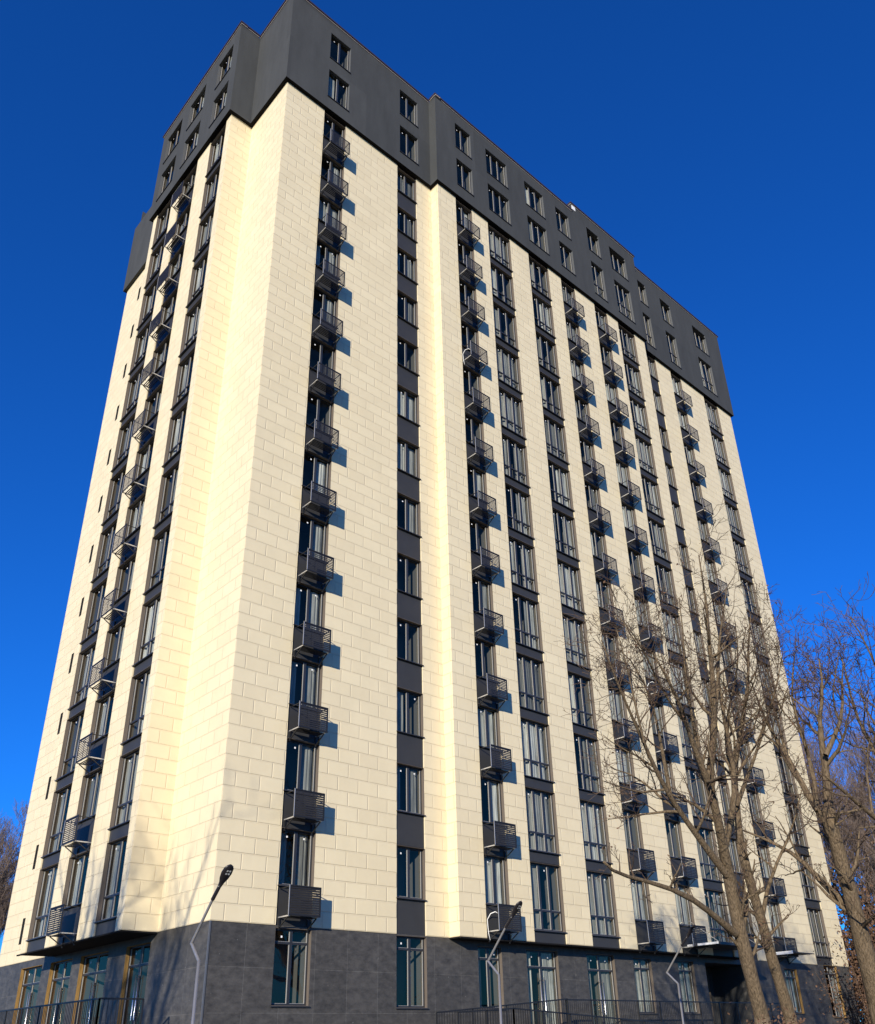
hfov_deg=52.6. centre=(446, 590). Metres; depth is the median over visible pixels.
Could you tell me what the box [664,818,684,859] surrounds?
window
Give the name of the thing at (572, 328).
window
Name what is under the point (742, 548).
balcony window
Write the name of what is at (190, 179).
window
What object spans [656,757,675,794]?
window
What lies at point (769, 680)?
balcony window
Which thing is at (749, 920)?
narrow window
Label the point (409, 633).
narrow window
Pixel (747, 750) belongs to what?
window
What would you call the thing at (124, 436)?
balcony window
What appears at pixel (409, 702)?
narrow window
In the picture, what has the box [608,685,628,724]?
window
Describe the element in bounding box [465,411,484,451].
window
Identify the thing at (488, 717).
window
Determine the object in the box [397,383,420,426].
narrow window
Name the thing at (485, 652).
window
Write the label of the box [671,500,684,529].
narrow window
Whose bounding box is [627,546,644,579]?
window
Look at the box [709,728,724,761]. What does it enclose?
narrow window
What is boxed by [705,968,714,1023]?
glass door
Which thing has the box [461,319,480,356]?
window
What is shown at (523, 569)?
balcony window
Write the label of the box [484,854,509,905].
window
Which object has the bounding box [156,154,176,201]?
attic window
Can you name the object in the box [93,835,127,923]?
balcony window
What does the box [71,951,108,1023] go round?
glass door
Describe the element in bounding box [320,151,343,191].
window
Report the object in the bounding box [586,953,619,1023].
window
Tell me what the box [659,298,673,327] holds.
attic window
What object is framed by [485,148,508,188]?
attic window
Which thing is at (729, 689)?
window
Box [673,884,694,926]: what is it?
window
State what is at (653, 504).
balcony window
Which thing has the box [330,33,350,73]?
attic window
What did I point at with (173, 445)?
balcony window
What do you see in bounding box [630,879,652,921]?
window
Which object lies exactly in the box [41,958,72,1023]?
glass door
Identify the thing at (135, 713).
balcony window
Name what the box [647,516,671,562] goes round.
balcony window
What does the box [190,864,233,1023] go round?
street lamp
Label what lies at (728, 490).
balcony window
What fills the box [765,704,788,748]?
balcony window
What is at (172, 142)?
attic window
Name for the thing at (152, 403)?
window
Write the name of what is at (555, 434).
balcony window
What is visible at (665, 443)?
narrow window
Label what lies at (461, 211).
window
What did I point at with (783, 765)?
balcony window
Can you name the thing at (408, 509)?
narrow window
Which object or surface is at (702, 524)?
window
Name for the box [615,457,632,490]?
window
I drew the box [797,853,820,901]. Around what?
balcony window
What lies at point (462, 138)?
attic window
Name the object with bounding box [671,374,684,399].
window
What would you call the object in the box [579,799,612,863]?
balcony window
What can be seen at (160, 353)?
window
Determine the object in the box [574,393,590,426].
window
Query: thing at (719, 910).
balcony window
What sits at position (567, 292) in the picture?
window
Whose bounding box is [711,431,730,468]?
balcony window
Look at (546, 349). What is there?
balcony window
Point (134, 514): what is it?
window
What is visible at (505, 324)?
balcony window
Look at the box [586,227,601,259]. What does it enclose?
attic window
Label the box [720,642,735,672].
window
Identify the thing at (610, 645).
window
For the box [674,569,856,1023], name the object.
bare tree
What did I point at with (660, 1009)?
terrace railing
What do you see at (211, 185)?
balcony window
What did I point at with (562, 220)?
attic window
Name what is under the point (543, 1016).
ramp railing
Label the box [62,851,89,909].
window
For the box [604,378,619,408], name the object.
window
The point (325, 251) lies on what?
window
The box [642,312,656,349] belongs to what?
attic window
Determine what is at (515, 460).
balcony window
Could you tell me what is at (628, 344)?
balcony window
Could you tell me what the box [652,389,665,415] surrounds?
narrow window
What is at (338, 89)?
attic window
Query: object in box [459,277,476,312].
window
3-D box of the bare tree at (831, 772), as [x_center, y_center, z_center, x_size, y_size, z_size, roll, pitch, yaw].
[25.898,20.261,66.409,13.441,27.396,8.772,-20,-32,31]
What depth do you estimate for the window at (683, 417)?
62.29 m
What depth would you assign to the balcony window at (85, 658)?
37.39 m
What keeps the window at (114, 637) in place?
in the apartment tower
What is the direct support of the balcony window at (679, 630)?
in the apartment tower
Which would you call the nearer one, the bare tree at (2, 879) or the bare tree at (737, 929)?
the bare tree at (737, 929)
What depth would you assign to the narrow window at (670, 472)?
57.67 m
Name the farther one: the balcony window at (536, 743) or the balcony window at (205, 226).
the balcony window at (205, 226)
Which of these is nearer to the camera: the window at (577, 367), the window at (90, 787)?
the window at (90, 787)
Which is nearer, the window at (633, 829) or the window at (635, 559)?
the window at (633, 829)
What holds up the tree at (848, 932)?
on the ground
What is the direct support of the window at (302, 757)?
in the apartment tower
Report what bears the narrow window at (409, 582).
in the apartment tower
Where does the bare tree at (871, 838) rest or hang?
on the ground
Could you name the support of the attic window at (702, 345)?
in the apartment tower
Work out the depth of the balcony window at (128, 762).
30.65 m
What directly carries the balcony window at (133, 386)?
in the apartment tower
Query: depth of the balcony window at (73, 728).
36.13 m
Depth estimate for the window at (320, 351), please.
38.88 m
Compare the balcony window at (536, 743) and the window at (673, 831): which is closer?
the balcony window at (536, 743)
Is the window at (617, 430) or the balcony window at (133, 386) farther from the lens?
the window at (617, 430)
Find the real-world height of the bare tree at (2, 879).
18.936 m
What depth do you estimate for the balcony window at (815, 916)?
49.66 m
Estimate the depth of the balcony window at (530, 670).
39.31 m
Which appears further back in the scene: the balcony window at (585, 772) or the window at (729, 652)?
the window at (729, 652)
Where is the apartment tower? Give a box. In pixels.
[0,0,859,1023]
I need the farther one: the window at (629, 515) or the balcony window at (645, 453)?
the balcony window at (645, 453)
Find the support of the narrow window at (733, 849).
in the apartment tower
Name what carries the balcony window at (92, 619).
in the apartment tower
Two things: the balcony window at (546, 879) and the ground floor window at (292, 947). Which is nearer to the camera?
the ground floor window at (292, 947)
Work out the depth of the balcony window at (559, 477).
47.12 m
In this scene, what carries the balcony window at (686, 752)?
in the apartment tower
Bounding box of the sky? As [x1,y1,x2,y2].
[0,0,874,1010]
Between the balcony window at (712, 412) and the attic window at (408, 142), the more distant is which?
the balcony window at (712, 412)
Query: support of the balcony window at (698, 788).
in the apartment tower
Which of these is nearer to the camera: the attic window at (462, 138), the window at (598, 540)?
the window at (598, 540)
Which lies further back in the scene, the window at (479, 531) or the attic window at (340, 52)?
the attic window at (340, 52)
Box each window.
[26,862,58,940]
[41,782,72,857]
[54,709,84,780]
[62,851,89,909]
[67,640,96,709]
[74,766,102,824]
[79,576,107,643]
[87,690,114,745]
[90,518,117,582]
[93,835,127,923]
[101,463,126,525]
[101,617,126,671]
[107,746,139,829]
[110,411,135,471]
[112,551,136,604]
[119,363,143,421]
[120,665,150,744]
[121,491,145,542]
[128,318,151,374]
[130,434,154,485]
[132,590,161,666]
[136,274,159,330]
[139,383,162,431]
[142,522,170,594]
[144,235,165,288]
[149,332,170,380]
[151,198,171,249]
[152,459,179,528]
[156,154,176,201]
[156,285,178,333]
[162,401,187,467]
[163,119,182,163]
[163,242,184,288]
[170,346,195,410]
[171,201,191,246]
[177,162,197,207]
[178,295,202,356]
[179,120,200,168]
[185,249,208,307]
[186,85,205,130]
[192,204,214,261]
[199,163,220,218]
[205,124,225,177]
[209,80,228,127]
[214,44,233,89]
[270,927,311,1007]
[277,827,315,886]
[283,737,319,795]
[288,656,322,711]
[293,581,325,634]
[298,512,328,563]
[302,448,331,497]
[305,390,333,434]
[309,335,335,381]
[312,284,338,328]
[315,237,339,279]
[318,193,341,234]
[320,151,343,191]
[323,113,345,150]
[327,69,349,111]
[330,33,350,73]
[396,686,424,738]
[396,762,425,816]
[396,845,426,901]
[396,935,428,1008]
[397,167,416,203]
[397,205,417,243]
[397,246,417,284]
[397,289,418,328]
[397,334,419,375]
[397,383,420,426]
[397,435,420,479]
[397,491,421,537]
[397,552,422,599]
[397,616,423,666]
[400,90,418,127]
[400,125,418,165]
[455,123,471,159]
[456,158,473,196]
[456,200,472,234]
[457,237,475,272]
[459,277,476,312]
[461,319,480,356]
[463,364,481,401]
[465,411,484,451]
[467,462,487,503]
[469,516,490,559]
[472,574,494,619]
[474,636,498,683]
[477,703,502,752]
[478,946,503,1009]
[480,776,505,826]
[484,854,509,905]
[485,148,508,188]
[488,184,511,225]
[488,225,512,271]
[490,261,515,310]
[493,301,519,350]
[496,342,522,394]
[498,386,526,439]
[501,432,530,487]
[505,482,534,539]
[508,535,539,594]
[512,591,543,652]
[516,652,548,715]
[520,716,554,782]
[524,181,545,219]
[525,786,560,854]
[527,215,549,255]
[528,255,551,300]
[530,861,566,933]
[532,292,555,338]
[535,330,560,377]
[539,370,564,420]
[543,413,569,464]
[547,458,574,511]
[552,507,579,561]
[555,207,571,240]
[557,558,584,613]
[559,241,575,275]
[561,280,576,309]
[562,612,591,670]
[565,316,582,347]
[567,670,598,730]
[569,353,586,385]
[573,732,605,794]
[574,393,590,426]
[579,435,596,470]
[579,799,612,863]
[584,479,603,515]
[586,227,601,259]
[586,870,620,937]
[589,526,607,562]
[591,261,608,302]
[594,306,609,335]
[595,576,613,613]
[599,341,614,369]
[601,628,621,668]
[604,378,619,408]
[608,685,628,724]
[609,246,628,281]
[609,416,625,448]
[614,279,635,323]
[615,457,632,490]
[615,746,637,786]
[618,324,639,365]
[621,502,638,534]
[622,808,644,852]
[623,358,645,401]
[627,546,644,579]
[629,395,651,438]
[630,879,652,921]
[633,958,657,1014]
[634,594,652,630]
[635,433,657,477]
[637,280,648,307]
[641,473,664,519]
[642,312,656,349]
[642,646,658,681]
[647,355,658,381]
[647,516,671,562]
[648,699,667,738]
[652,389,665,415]
[654,560,679,608]
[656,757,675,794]
[658,424,671,451]
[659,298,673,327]
[661,608,686,657]
[664,461,677,489]
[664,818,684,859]
[665,330,681,368]
[669,657,694,708]
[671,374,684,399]
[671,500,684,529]
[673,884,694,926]
[677,407,690,432]
[677,710,701,760]
[678,541,691,571]
[678,961,699,1014]
[683,442,696,468]
[685,584,699,615]
[685,766,711,820]
[689,477,704,506]
[692,326,709,356]
[693,629,707,661]
[694,825,722,882]
[696,515,711,544]
[698,357,717,396]
[701,677,710,708]
[704,398,723,435]
[704,556,718,586]
[704,889,732,942]
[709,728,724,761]
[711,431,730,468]
[711,597,726,627]
[717,465,737,503]
[718,781,730,814]
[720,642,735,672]
[724,500,745,539]
[728,689,741,718]
[729,838,742,874]
[732,537,753,577]
[740,576,761,617]
[740,739,753,769]
[740,897,753,935]
[747,789,763,823]
[748,617,769,658]
[756,844,772,878]
[757,660,779,702]
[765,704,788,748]
[767,901,784,937]
[775,751,797,796]
[784,969,804,1013]
[785,800,809,847]
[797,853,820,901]
[806,907,832,957]
[823,965,845,1018]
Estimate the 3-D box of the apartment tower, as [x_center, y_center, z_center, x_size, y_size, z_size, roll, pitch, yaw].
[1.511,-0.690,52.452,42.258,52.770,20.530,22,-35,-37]
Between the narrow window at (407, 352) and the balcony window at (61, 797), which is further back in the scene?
the narrow window at (407, 352)
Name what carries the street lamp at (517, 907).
on the ground
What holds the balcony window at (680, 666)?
in the apartment tower
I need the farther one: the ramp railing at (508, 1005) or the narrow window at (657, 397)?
the narrow window at (657, 397)
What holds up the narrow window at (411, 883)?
in the apartment tower
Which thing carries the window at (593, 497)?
in the apartment tower
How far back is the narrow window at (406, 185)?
48.31 m
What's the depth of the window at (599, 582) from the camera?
46.23 m
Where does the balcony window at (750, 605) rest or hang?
in the apartment tower
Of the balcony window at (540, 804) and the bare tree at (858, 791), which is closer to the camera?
the balcony window at (540, 804)
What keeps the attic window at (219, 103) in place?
in the apartment tower
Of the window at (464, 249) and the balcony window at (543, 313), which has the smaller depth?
the window at (464, 249)
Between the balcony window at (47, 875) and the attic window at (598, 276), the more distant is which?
the attic window at (598, 276)
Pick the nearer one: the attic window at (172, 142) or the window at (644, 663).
the window at (644, 663)
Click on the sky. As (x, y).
(728, 146)
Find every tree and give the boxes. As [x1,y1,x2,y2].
[0,799,29,917]
[0,815,20,942]
[0,825,15,877]
[555,501,789,1023]
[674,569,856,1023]
[693,608,874,1023]
[762,571,874,862]
[789,684,868,908]
[797,656,874,914]
[816,703,874,914]
[816,728,874,901]
[828,861,874,1023]
[831,682,874,797]
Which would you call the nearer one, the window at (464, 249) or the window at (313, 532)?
the window at (313, 532)
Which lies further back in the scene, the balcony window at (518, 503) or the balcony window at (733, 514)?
the balcony window at (733, 514)
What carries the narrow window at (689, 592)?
in the apartment tower
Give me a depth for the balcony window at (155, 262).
48.55 m
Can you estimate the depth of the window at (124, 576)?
37.21 m
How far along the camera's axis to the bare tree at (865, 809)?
26.77 m
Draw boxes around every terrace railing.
[0,998,143,1023]
[565,999,782,1023]
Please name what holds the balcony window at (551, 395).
in the apartment tower
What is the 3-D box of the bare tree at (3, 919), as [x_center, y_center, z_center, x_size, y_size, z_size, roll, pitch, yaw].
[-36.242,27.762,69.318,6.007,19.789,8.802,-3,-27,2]
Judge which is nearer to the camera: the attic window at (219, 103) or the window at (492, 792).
the window at (492, 792)
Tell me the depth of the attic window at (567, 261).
57.27 m
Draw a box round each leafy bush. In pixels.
[727,1003,809,1023]
[806,920,872,1023]
[829,883,874,1004]
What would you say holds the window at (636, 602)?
in the apartment tower
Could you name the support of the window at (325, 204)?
in the apartment tower
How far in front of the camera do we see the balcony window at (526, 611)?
41.00 m
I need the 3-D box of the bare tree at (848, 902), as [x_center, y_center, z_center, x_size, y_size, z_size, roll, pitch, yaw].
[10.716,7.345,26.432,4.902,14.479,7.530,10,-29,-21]
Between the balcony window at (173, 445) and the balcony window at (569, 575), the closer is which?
the balcony window at (173, 445)
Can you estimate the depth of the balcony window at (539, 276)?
53.99 m
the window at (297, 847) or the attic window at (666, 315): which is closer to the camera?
the window at (297, 847)
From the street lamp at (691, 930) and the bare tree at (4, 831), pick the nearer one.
the street lamp at (691, 930)
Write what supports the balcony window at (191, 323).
in the apartment tower
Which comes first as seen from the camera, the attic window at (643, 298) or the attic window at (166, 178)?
the attic window at (166, 178)
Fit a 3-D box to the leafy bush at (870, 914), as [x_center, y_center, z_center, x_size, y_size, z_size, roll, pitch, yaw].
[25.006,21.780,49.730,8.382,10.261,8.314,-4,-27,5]
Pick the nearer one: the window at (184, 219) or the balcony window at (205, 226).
the balcony window at (205, 226)
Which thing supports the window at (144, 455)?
in the apartment tower
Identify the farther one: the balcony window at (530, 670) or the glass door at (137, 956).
the balcony window at (530, 670)
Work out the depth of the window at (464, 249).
49.07 m
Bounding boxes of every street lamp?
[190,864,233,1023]
[487,901,522,1023]
[666,924,695,1023]
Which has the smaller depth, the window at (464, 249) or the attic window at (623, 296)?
the window at (464, 249)
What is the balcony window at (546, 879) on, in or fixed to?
in the apartment tower
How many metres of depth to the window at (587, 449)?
50.35 m
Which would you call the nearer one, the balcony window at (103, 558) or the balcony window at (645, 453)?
the balcony window at (103, 558)
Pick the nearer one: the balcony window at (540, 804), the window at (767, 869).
the balcony window at (540, 804)
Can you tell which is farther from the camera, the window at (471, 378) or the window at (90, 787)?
the window at (471, 378)
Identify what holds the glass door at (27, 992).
in the apartment tower
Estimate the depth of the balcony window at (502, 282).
50.55 m
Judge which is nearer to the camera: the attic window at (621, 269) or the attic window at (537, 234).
the attic window at (537, 234)
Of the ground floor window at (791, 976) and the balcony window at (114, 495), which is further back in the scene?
the ground floor window at (791, 976)
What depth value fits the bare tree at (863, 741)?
58.02 m
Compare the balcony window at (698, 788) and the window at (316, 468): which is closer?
the window at (316, 468)
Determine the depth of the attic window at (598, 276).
59.34 m
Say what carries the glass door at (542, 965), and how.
in the apartment tower
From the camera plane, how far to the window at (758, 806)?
49.94 m
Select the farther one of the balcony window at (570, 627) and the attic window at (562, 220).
the attic window at (562, 220)
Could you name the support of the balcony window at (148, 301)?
in the apartment tower
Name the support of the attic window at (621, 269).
in the apartment tower
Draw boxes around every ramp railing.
[435,998,569,1023]
[457,1008,667,1023]
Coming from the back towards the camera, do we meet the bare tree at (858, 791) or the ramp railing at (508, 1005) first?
the bare tree at (858, 791)
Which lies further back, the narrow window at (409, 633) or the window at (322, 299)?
the window at (322, 299)
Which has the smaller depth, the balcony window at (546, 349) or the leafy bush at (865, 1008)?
the leafy bush at (865, 1008)
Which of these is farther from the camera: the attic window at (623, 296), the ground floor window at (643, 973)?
the attic window at (623, 296)
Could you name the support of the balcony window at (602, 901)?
in the apartment tower
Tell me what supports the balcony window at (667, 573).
in the apartment tower
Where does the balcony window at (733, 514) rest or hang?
in the apartment tower
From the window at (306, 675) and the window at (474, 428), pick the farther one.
the window at (474, 428)
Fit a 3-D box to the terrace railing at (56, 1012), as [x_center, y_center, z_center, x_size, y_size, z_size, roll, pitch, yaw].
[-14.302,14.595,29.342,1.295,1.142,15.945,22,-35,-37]
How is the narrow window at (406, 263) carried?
in the apartment tower
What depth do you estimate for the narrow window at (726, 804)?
48.09 m
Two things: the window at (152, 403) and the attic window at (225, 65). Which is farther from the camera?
the attic window at (225, 65)
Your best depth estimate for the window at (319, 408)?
37.55 m
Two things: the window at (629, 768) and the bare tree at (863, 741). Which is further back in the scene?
the bare tree at (863, 741)
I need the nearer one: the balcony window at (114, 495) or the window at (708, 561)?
the balcony window at (114, 495)
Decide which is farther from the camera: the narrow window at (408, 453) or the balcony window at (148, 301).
the balcony window at (148, 301)
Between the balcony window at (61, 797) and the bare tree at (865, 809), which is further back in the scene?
the balcony window at (61, 797)
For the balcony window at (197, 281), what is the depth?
41.82 m
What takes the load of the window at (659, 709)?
in the apartment tower
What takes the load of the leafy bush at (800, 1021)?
on the ground
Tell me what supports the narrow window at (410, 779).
in the apartment tower
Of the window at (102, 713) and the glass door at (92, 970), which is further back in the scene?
the window at (102, 713)
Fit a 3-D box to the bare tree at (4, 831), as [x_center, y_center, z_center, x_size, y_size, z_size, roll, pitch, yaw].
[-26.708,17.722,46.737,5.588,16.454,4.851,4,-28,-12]
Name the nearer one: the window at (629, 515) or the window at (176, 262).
the window at (176, 262)
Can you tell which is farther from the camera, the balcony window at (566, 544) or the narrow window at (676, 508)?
the narrow window at (676, 508)
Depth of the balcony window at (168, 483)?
36.29 m
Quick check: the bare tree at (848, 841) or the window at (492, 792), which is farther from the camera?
the bare tree at (848, 841)
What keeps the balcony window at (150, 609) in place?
in the apartment tower
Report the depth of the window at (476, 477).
42.15 m
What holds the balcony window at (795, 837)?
in the apartment tower
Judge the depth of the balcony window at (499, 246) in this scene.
51.75 m
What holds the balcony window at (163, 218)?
in the apartment tower
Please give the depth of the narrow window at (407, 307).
44.32 m
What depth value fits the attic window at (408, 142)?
49.99 m
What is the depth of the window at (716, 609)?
55.44 m
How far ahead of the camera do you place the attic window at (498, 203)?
53.63 m
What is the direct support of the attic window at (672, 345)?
in the apartment tower
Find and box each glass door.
[12,965,41,1023]
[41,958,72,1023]
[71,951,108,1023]
[117,942,150,1023]
[526,949,562,1023]
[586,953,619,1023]
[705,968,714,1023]

